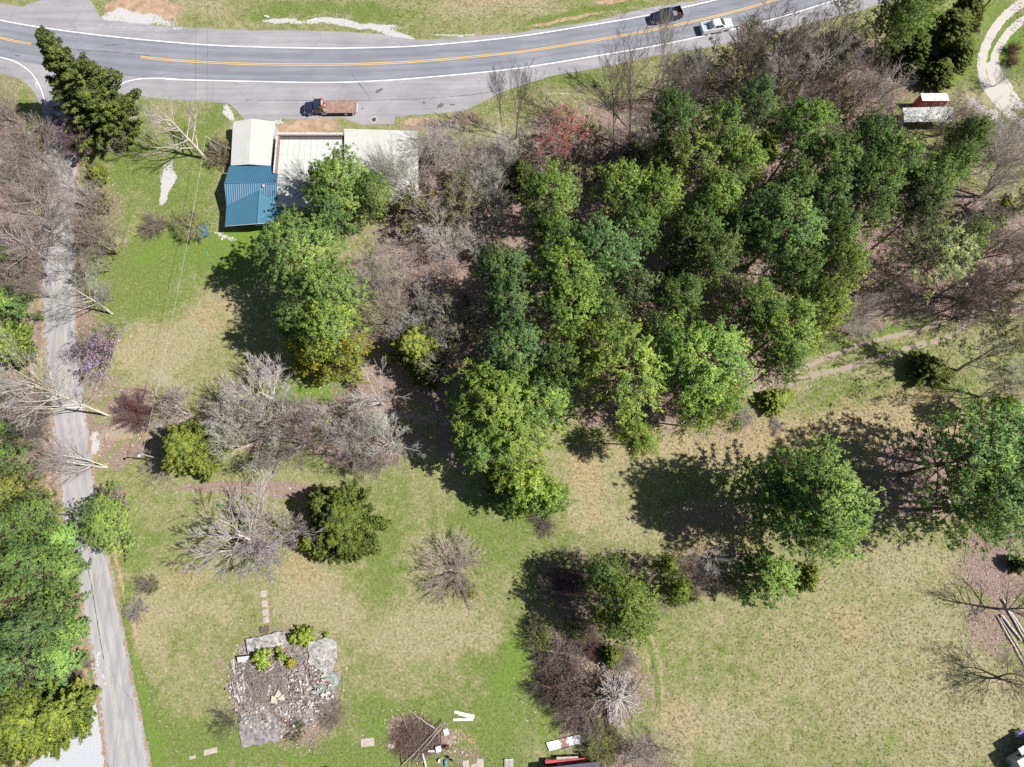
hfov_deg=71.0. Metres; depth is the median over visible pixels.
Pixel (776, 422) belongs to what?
shrub
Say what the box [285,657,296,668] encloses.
bush
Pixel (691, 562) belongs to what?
bare tree
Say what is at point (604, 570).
pine tree
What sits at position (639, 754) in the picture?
bare tree
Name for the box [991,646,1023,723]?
bare tree
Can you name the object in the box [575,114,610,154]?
bare sapling
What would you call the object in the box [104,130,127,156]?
bare tree
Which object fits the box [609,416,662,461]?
pine tree
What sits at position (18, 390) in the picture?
bare sapling
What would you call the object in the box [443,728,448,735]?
white tub
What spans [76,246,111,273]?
bare tree
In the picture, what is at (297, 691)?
rubble pile
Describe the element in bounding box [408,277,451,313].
bare sapling
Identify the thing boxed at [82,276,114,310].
bare sapling
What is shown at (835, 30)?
bare sapling
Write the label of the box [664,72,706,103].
bare sapling
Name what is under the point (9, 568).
pine tree
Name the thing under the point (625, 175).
pine tree
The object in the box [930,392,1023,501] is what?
pine tree
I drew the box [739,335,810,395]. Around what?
pine tree
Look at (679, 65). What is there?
bare tree
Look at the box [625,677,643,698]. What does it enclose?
shrub
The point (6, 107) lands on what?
bare sapling
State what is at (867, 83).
bare sapling
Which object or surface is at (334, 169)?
evergreen tree
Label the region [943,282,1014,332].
bare sapling
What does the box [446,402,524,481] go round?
evergreen tree
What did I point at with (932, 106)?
bare tree
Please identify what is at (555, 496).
pine tree
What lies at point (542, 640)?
shrub
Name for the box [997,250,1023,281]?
bare sapling
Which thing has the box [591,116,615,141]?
bare sapling
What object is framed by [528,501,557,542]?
shrub
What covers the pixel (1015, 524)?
pine tree
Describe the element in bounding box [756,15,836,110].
bare tree
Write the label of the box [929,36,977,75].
cedar tree
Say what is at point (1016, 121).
bare sapling
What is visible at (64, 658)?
evergreen tree
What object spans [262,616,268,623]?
paving stone
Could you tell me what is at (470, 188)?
bare tree
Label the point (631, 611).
pine tree
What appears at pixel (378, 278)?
bare tree
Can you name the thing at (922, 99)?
red shed
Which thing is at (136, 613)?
shrub
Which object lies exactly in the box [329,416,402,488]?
bare tree
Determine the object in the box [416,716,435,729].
dead branch
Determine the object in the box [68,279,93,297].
bare sapling
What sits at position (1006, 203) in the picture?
cedar tree
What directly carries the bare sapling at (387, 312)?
on the ground at (160, 262)
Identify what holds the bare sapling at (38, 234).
on the ground at (160, 262)
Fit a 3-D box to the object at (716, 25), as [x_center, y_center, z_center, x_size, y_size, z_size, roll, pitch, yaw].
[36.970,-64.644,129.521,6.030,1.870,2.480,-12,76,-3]
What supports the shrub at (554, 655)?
on the ground at (160, 262)
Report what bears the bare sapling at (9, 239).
on the ground at (160, 262)
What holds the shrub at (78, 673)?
on the ground at (160, 262)
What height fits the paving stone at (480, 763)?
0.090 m
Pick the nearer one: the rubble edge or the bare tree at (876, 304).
the rubble edge
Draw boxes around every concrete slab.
[238,712,286,747]
[246,631,287,653]
[260,626,268,633]
[292,706,317,728]
[308,638,336,672]
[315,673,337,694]
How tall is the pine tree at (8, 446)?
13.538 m
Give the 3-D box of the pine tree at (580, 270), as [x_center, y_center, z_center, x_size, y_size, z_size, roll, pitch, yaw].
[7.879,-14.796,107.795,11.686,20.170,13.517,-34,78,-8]
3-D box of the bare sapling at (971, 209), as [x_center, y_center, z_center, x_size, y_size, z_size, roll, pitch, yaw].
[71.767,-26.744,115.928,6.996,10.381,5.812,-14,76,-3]
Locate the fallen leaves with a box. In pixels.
[0,20,1023,766]
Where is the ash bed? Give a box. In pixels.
[234,642,340,718]
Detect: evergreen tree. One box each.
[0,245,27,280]
[0,286,44,326]
[0,418,31,438]
[20,636,88,689]
[23,579,92,636]
[33,515,85,561]
[37,547,92,596]
[46,606,91,649]
[72,479,143,562]
[299,141,393,233]
[352,171,398,220]
[441,352,585,492]
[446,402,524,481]
[513,365,584,433]
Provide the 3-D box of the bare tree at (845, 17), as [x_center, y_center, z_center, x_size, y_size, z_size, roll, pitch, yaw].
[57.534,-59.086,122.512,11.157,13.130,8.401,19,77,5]
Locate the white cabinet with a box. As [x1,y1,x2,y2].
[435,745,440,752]
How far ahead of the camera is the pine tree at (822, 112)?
104.32 m
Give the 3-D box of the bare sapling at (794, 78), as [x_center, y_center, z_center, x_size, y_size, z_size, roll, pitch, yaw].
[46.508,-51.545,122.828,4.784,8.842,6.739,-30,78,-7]
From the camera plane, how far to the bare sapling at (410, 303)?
112.68 m
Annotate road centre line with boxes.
[0,0,776,65]
[57,141,127,766]
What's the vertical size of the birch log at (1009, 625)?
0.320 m
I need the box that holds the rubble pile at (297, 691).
[287,666,331,708]
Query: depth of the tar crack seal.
126.83 m
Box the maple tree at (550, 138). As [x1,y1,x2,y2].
[524,98,592,161]
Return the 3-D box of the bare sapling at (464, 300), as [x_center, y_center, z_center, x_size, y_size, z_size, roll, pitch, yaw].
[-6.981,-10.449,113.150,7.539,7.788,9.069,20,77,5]
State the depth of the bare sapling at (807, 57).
121.50 m
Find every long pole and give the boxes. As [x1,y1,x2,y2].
[401,722,444,766]
[414,723,445,759]
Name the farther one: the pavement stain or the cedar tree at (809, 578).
the pavement stain
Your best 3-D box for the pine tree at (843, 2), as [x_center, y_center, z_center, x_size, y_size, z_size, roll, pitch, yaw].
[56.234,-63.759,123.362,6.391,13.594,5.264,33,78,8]
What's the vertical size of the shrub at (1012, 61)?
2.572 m
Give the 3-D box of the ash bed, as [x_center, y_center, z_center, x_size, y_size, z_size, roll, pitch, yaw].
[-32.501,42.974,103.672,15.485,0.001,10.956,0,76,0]
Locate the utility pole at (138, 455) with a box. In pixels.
[137,453,162,459]
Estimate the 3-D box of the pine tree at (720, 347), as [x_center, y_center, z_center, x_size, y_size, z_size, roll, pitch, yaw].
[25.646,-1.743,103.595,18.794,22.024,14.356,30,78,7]
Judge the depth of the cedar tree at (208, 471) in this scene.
106.81 m
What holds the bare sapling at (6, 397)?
on the ground at (160, 262)
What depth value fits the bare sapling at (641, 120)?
120.79 m
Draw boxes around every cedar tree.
[0,317,37,369]
[0,677,79,760]
[0,739,30,766]
[6,342,38,370]
[20,727,70,760]
[33,676,102,744]
[34,25,141,151]
[71,85,143,151]
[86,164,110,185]
[96,87,140,136]
[160,416,230,479]
[183,442,226,483]
[296,529,315,560]
[303,479,391,565]
[304,483,338,523]
[335,538,373,562]
[383,321,443,380]
[407,357,444,392]
[503,159,536,202]
[599,644,623,669]
[622,139,648,164]
[756,387,795,416]
[757,133,779,166]
[787,561,820,592]
[878,31,908,61]
[890,32,931,74]
[903,349,954,388]
[915,56,955,92]
[917,7,975,59]
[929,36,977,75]
[952,0,987,36]
[971,210,1005,241]
[973,198,1015,228]
[1005,554,1023,575]
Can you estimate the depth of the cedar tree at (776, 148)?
119.69 m
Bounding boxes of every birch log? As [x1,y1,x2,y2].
[997,615,1023,663]
[1000,614,1021,640]
[1000,618,1023,654]
[1002,599,1023,633]
[1005,606,1023,637]
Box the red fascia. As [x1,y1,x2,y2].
[545,757,588,763]
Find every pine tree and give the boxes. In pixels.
[0,441,54,483]
[0,461,52,510]
[0,486,72,537]
[0,498,57,560]
[0,531,78,600]
[0,573,53,622]
[0,591,84,666]
[0,594,27,653]
[0,635,53,700]
[0,666,45,724]
[251,203,353,298]
[269,298,320,346]
[277,251,383,338]
[280,329,369,387]
[294,293,372,379]
[301,184,358,248]
[333,332,378,372]
[470,237,542,299]
[472,318,551,384]
[476,458,526,512]
[482,265,541,334]
[497,453,566,522]
[512,156,584,239]
[519,225,608,315]
[521,206,577,265]
[524,275,618,347]
[526,333,598,397]
[528,475,576,521]
[553,210,646,286]
[565,311,672,436]
[569,553,665,650]
[574,280,635,339]
[574,548,623,596]
[580,156,655,220]
[606,264,663,327]
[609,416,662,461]
[611,193,665,267]
[629,157,688,232]
[636,307,675,350]
[637,135,674,194]
[640,305,765,414]
[643,81,705,154]
[643,265,711,325]
[647,552,678,580]
[650,122,727,210]
[652,202,719,281]
[652,264,683,305]
[652,565,692,607]
[666,385,726,443]
[673,225,746,297]
[675,193,728,265]
[679,165,748,222]
[690,91,756,182]
[694,373,754,429]
[702,265,790,345]
[707,124,772,203]
[715,200,763,259]
[715,454,805,536]
[719,541,801,610]
[725,177,833,280]
[726,68,784,144]
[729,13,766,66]
[735,286,828,384]
[735,432,888,580]
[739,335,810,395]
[749,94,844,187]
[753,149,826,226]
[763,244,829,301]
[787,125,864,199]
[790,167,863,246]
[793,272,856,352]
[798,495,875,559]
[805,199,868,269]
[810,228,875,299]
[819,101,905,202]
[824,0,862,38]
[825,146,877,200]
[829,150,913,240]
[854,124,935,209]
[858,0,936,64]
[861,213,992,303]
[868,172,963,250]
[874,148,969,227]
[888,0,949,38]
[898,135,983,211]
[898,387,1023,529]
[913,446,1023,560]
[923,213,995,273]
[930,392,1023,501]
[932,110,999,157]
[957,465,1023,537]
[962,392,1023,428]
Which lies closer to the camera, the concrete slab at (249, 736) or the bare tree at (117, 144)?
the concrete slab at (249, 736)
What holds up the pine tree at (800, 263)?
on the ground at (160, 262)
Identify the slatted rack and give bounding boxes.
[505,759,512,766]
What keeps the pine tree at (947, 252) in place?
on the ground at (160, 262)
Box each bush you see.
[249,647,271,671]
[274,645,281,653]
[276,651,287,661]
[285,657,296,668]
[287,629,301,645]
[292,624,314,647]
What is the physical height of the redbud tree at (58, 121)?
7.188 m
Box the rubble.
[224,645,333,738]
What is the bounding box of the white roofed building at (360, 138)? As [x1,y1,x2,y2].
[344,129,418,206]
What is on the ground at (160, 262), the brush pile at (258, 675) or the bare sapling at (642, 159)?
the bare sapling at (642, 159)
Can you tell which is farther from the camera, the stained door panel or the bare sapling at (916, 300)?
the bare sapling at (916, 300)
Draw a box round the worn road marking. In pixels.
[34,24,181,684]
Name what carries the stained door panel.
on the ground at (160, 262)
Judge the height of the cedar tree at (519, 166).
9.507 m
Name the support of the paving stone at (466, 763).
on the ground at (160, 262)
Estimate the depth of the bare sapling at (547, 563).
105.75 m
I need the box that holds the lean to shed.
[385,201,418,214]
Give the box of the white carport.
[896,107,954,129]
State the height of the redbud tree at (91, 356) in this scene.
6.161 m
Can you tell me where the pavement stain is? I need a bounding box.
[14,19,454,108]
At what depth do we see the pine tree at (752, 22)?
119.86 m
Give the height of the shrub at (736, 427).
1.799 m
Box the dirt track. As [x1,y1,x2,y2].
[96,304,1022,439]
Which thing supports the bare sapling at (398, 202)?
on the ground at (160, 262)
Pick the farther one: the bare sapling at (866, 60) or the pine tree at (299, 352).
the bare sapling at (866, 60)
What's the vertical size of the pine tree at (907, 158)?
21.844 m
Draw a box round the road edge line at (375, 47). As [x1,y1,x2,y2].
[0,0,832,104]
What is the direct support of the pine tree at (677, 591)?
on the ground at (160, 262)
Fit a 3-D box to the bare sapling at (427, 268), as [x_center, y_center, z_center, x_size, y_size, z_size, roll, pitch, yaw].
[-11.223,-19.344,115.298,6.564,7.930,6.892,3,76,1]
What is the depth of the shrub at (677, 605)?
105.41 m
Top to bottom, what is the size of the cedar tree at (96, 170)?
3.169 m
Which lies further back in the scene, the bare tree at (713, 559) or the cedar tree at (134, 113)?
the cedar tree at (134, 113)
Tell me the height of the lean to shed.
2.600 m
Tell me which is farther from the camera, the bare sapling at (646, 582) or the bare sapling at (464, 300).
the bare sapling at (464, 300)
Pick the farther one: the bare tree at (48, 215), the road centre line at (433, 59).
the road centre line at (433, 59)
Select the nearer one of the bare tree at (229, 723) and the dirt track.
the bare tree at (229, 723)
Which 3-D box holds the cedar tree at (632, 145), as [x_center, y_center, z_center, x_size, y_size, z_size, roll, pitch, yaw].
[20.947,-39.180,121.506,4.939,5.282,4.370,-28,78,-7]
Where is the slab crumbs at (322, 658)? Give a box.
[305,641,337,676]
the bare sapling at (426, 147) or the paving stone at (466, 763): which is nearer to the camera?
the paving stone at (466, 763)
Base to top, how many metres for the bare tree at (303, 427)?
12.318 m
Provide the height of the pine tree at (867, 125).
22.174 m
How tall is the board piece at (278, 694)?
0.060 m
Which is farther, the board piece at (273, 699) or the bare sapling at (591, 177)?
the bare sapling at (591, 177)
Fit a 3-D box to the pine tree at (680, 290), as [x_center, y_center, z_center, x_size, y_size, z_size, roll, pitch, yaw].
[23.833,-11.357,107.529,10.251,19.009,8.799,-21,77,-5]
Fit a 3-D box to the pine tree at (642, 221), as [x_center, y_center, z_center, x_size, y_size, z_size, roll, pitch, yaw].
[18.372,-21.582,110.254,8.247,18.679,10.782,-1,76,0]
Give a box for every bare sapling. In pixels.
[0,77,20,131]
[0,109,33,147]
[0,123,24,146]
[0,146,15,182]
[0,150,30,178]
[0,159,13,185]
[0,170,49,203]
[0,214,25,242]
[0,231,46,278]
[0,250,30,286]
[0,268,17,295]
[0,276,27,308]
[0,375,18,417]
[0,411,30,444]
[1,228,40,262]
[1,375,30,407]
[1,390,33,409]
[3,265,52,296]
[3,425,36,455]
[8,109,56,150]
[8,146,67,194]
[14,412,50,447]
[15,253,48,286]
[18,207,57,257]
[22,387,61,431]
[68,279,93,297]
[69,214,103,246]
[71,261,95,282]
[75,172,104,202]
[79,184,116,215]
[79,227,108,254]
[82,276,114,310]
[91,222,117,246]
[96,245,112,268]
[342,249,396,287]
[343,200,380,230]
[346,261,387,303]
[354,237,387,271]
[358,248,415,301]
[358,268,397,310]
[359,290,409,329]
[374,178,426,237]
[375,239,417,273]
[375,260,432,314]
[377,223,416,253]
[377,277,407,311]
[380,300,427,351]
[383,244,419,286]
[386,289,454,352]
[394,179,447,232]
[395,297,437,326]
[396,200,434,241]
[403,116,448,175]
[403,170,459,209]
[404,309,458,363]
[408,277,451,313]
[414,200,471,257]
[416,186,452,229]
[416,221,465,269]
[417,264,469,308]
[417,297,452,326]
[418,300,462,349]
[419,239,459,276]
[421,118,456,158]
[422,177,478,232]
[426,137,481,181]
[426,291,485,337]
[433,164,470,199]
[434,334,467,371]
[436,116,478,163]
[442,192,475,226]
[443,201,480,240]
[444,291,493,343]
[445,171,491,216]
[449,220,496,262]
[454,150,502,186]
[455,214,495,248]
[458,121,511,169]
[462,168,505,217]
[468,129,527,186]
[473,184,520,237]
[473,201,512,239]
[475,149,518,187]
[487,119,529,166]
[490,153,528,194]
[497,133,545,172]
[518,129,546,149]
[528,613,553,633]
[531,573,564,608]
[532,543,563,578]
[535,149,558,172]
[535,557,564,593]
[536,131,561,162]
[545,152,585,187]
[548,108,588,146]
[554,150,597,197]
[556,591,591,623]
[560,541,590,574]
[569,139,596,174]
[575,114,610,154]
[576,151,613,180]
[577,612,607,643]
[586,133,608,155]
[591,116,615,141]
[596,138,624,169]
[601,143,638,178]
[608,127,640,164]
[615,111,656,155]
[622,109,643,139]
[622,144,655,180]
[626,548,649,579]
[633,123,671,155]
[634,106,656,139]
[639,569,658,600]
[647,105,683,134]
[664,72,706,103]
[672,60,713,98]
[676,46,722,89]
[702,53,731,98]
[702,563,726,588]
[703,32,758,92]
[703,64,743,107]
[704,271,724,295]
[721,26,771,73]
[740,38,784,77]
[756,62,803,111]
[772,17,826,67]
[784,23,834,73]
[785,56,804,92]
[791,65,835,104]
[796,50,832,86]
[810,56,855,97]
[817,19,857,68]
[818,34,859,81]
[824,81,873,134]
[830,28,865,62]
[831,66,885,115]
[837,43,872,76]
[838,285,887,328]
[840,52,894,108]
[850,36,888,71]
[850,84,898,130]
[854,243,907,294]
[857,54,898,96]
[864,87,912,133]
[868,77,907,112]
[874,234,925,285]
[878,281,917,331]
[884,238,925,256]
[896,279,936,315]
[905,211,964,257]
[933,82,990,136]
[943,196,990,228]
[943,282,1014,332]
[944,108,995,152]
[947,224,991,262]
[948,267,993,313]
[955,96,1000,130]
[957,205,1006,251]
[975,132,1011,161]
[976,231,1010,253]
[978,121,1023,166]
[978,139,1012,174]
[983,103,1019,139]
[984,275,1017,307]
[992,149,1023,186]
[994,285,1023,325]
[995,268,1023,314]
[996,183,1023,217]
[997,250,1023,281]
[999,104,1023,143]
[999,125,1022,155]
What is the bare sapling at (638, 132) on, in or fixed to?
on the ground at (160, 262)
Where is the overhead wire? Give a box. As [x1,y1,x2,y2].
[142,138,205,452]
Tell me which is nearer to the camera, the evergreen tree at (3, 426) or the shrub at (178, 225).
the evergreen tree at (3, 426)
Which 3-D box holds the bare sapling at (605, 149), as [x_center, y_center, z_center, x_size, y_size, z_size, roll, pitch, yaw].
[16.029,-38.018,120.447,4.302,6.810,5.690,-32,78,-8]
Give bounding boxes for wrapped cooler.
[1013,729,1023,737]
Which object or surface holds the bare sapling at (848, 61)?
on the ground at (160, 262)
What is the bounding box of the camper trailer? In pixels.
[1005,744,1023,766]
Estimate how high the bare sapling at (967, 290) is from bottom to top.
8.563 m
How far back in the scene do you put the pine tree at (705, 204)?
102.44 m
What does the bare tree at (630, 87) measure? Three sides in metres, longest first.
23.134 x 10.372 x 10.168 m
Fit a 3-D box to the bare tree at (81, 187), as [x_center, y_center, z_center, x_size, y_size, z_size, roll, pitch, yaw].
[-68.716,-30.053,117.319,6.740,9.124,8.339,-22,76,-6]
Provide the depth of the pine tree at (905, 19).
116.33 m
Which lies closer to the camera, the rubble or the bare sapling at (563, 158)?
the rubble
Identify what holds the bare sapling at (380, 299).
on the ground at (160, 262)
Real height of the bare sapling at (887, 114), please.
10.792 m
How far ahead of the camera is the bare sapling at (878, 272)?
112.25 m
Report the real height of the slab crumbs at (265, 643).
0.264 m
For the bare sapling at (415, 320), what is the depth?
109.96 m
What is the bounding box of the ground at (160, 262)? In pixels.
[0,0,1023,766]
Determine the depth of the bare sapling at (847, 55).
120.62 m
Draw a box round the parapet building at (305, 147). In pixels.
[273,132,343,213]
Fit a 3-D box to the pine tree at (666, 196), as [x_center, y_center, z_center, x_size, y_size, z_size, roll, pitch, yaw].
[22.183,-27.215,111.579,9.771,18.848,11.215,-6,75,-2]
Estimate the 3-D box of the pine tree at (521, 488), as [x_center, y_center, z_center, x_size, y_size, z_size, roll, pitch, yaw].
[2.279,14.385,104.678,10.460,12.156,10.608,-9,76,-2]
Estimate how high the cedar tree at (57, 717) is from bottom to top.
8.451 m
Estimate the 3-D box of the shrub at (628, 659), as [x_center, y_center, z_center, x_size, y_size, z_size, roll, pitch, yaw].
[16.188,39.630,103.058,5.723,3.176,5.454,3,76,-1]
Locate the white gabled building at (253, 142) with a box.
[231,119,278,166]
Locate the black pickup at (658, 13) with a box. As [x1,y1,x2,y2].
[649,5,682,24]
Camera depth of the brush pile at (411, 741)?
101.56 m
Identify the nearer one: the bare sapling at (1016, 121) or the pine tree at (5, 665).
the pine tree at (5, 665)
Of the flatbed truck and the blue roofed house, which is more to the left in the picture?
the blue roofed house
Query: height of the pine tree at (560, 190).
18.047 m
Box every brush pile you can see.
[221,651,290,714]
[381,710,446,766]
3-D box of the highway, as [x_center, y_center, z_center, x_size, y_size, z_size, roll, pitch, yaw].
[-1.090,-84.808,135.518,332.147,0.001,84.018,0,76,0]
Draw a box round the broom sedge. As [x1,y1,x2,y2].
[161,0,1009,741]
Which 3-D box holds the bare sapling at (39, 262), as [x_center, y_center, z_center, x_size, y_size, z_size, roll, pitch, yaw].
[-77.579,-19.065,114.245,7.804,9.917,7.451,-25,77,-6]
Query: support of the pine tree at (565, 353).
on the ground at (160, 262)
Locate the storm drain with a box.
[370,116,377,122]
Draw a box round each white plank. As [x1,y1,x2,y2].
[453,718,472,720]
[454,710,474,716]
[458,713,473,718]
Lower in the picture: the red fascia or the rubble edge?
the red fascia
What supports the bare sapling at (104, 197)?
on the ground at (160, 262)
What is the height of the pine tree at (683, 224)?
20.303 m
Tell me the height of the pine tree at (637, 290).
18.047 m
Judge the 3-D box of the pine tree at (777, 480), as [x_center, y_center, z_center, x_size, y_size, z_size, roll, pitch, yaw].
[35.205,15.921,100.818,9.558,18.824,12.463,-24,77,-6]
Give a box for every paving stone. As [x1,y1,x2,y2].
[203,747,216,755]
[260,590,266,596]
[262,600,266,606]
[262,609,268,615]
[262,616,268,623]
[361,737,373,746]
[462,760,468,766]
[476,758,483,766]
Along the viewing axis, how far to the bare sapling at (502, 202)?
116.06 m
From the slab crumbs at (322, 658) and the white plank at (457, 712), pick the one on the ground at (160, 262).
the white plank at (457, 712)
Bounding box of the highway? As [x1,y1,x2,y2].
[0,0,891,130]
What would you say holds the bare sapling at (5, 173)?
on the ground at (160, 262)
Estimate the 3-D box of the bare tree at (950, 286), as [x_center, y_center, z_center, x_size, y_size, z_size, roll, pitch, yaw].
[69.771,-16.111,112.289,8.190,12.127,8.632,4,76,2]
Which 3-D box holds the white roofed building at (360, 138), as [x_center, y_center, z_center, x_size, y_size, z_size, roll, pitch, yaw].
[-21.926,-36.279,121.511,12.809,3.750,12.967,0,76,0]
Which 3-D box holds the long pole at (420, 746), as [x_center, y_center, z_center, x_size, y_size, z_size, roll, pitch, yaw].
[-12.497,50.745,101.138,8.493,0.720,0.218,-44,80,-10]
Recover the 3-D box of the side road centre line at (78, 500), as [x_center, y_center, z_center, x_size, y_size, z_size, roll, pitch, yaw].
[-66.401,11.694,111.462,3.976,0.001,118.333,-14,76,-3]
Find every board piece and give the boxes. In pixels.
[271,696,277,703]
[275,689,281,697]
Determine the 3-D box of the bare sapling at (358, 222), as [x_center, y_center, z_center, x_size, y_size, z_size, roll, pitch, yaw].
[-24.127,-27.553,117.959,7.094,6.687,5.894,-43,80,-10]
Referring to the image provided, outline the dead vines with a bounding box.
[245,639,332,709]
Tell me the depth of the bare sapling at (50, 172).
118.27 m
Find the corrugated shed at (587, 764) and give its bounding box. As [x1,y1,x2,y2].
[541,758,599,766]
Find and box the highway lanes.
[0,0,831,81]
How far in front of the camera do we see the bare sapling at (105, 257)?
116.72 m
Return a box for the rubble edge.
[231,661,245,707]
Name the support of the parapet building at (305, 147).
on the ground at (160, 262)
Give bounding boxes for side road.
[40,127,149,766]
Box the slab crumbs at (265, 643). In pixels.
[246,634,281,649]
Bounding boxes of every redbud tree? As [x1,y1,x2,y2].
[34,110,73,149]
[57,317,127,389]
[97,481,128,512]
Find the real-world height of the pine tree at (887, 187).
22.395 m
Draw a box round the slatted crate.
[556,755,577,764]
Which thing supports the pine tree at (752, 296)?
on the ground at (160, 262)
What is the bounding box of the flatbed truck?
[304,97,357,115]
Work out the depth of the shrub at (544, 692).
102.17 m
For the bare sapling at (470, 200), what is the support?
on the ground at (160, 262)
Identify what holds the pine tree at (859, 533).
on the ground at (160, 262)
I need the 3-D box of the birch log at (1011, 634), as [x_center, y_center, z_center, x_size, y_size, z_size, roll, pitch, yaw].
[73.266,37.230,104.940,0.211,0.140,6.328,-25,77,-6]
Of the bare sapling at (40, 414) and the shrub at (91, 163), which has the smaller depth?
the bare sapling at (40, 414)
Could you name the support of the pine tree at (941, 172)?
on the ground at (160, 262)
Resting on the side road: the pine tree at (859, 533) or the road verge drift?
the road verge drift
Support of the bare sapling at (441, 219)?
on the ground at (160, 262)
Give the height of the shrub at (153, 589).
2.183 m
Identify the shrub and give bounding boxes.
[65,649,94,682]
[81,158,106,180]
[110,387,160,436]
[121,598,149,625]
[136,210,167,240]
[138,574,159,595]
[159,385,187,420]
[165,207,212,243]
[200,134,231,169]
[285,718,306,743]
[316,693,346,732]
[412,525,493,612]
[459,579,480,600]
[517,617,554,658]
[524,665,564,713]
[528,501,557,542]
[530,622,586,683]
[537,651,599,717]
[547,558,592,605]
[551,679,608,742]
[562,612,596,646]
[571,626,607,664]
[581,716,628,766]
[609,640,642,678]
[613,419,644,441]
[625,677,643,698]
[672,589,689,609]
[688,587,703,603]
[728,417,742,431]
[733,405,756,430]
[771,415,781,434]
[1002,52,1021,67]
[1005,40,1021,57]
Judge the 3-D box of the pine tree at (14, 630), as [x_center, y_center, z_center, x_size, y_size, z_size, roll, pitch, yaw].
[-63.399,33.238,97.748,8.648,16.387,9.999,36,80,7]
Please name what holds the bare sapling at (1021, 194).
on the ground at (160, 262)
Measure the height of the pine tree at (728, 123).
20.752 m
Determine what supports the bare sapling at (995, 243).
on the ground at (160, 262)
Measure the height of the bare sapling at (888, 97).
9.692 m
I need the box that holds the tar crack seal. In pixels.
[17,43,500,658]
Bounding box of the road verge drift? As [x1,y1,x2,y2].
[38,132,151,766]
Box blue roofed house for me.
[224,166,290,225]
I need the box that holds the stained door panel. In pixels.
[546,735,580,750]
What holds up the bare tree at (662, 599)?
on the ground at (160, 262)
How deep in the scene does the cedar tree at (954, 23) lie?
123.61 m
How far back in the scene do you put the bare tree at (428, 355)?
107.97 m
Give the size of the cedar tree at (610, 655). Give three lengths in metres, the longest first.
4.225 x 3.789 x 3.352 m
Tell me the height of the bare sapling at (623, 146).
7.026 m
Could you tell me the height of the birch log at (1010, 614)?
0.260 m
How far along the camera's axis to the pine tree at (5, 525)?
97.65 m
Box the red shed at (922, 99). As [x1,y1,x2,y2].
[912,93,948,106]
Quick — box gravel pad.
[28,703,103,766]
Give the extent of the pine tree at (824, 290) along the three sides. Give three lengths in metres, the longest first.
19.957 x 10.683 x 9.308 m
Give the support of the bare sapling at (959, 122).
on the ground at (160, 262)
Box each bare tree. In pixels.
[0,112,63,175]
[0,143,67,227]
[0,206,58,274]
[0,325,110,431]
[0,373,58,437]
[0,410,48,454]
[3,176,77,252]
[28,433,107,488]
[32,145,78,191]
[39,238,95,290]
[40,257,112,318]
[42,113,96,160]
[49,198,130,254]
[63,169,105,220]
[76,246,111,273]
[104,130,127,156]
[127,89,207,159]
[129,568,159,596]
[131,441,175,489]
[146,369,195,432]
[178,453,327,587]
[185,371,262,437]
[197,373,293,481]
[204,349,300,439]
[213,706,241,745]
[239,498,308,563]
[246,389,331,477]
[278,156,313,198]
[309,390,387,458]
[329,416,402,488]
[346,248,401,297]
[349,355,411,424]
[357,405,433,478]
[362,130,397,188]
[366,134,437,197]
[415,342,465,383]
[421,292,488,358]
[441,171,489,217]
[488,60,512,139]
[508,59,544,138]
[591,662,644,738]
[595,47,634,149]
[603,11,665,142]
[614,723,670,766]
[630,726,693,766]
[645,0,690,143]
[652,579,676,615]
[659,41,693,87]
[676,543,711,588]
[687,539,733,578]
[690,554,744,601]
[713,39,772,98]
[721,0,806,85]
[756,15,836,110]
[783,0,834,72]
[798,19,866,90]
[802,65,857,117]
[821,0,891,61]
[839,49,913,113]
[840,309,887,346]
[841,289,891,335]
[852,252,923,304]
[875,56,919,102]
[914,95,959,134]
[933,253,988,297]
[937,232,1023,330]
[938,298,1023,397]
[947,151,1023,230]
[968,196,1023,266]
[977,97,1023,199]
[978,355,1023,407]
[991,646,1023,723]
[992,61,1022,86]
[996,569,1023,617]
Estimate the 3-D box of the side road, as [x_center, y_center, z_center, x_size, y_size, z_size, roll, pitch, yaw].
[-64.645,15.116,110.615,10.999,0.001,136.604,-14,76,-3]
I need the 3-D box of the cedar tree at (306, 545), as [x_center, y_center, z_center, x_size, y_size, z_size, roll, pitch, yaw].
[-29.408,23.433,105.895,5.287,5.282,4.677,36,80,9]
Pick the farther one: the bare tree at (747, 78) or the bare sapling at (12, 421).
the bare tree at (747, 78)
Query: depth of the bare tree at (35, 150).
115.12 m
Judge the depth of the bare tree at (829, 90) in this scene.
118.14 m
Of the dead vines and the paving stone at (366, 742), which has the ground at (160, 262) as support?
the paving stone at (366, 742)
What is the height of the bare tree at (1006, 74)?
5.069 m
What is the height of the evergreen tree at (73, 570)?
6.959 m
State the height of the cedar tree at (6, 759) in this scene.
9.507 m
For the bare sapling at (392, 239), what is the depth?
114.61 m
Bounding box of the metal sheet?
[237,656,249,662]
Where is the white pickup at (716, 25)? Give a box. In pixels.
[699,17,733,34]
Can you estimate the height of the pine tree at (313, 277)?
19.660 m
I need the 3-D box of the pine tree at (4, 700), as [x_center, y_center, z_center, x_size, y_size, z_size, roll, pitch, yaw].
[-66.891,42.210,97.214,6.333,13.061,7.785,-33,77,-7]
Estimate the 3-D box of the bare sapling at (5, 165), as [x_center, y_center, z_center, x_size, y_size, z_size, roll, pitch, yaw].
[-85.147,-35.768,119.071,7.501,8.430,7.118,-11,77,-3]
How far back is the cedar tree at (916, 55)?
124.11 m
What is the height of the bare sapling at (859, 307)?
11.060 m
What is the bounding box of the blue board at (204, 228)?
[192,224,208,239]
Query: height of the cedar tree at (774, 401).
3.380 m
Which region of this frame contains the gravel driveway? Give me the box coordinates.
[977,0,1023,127]

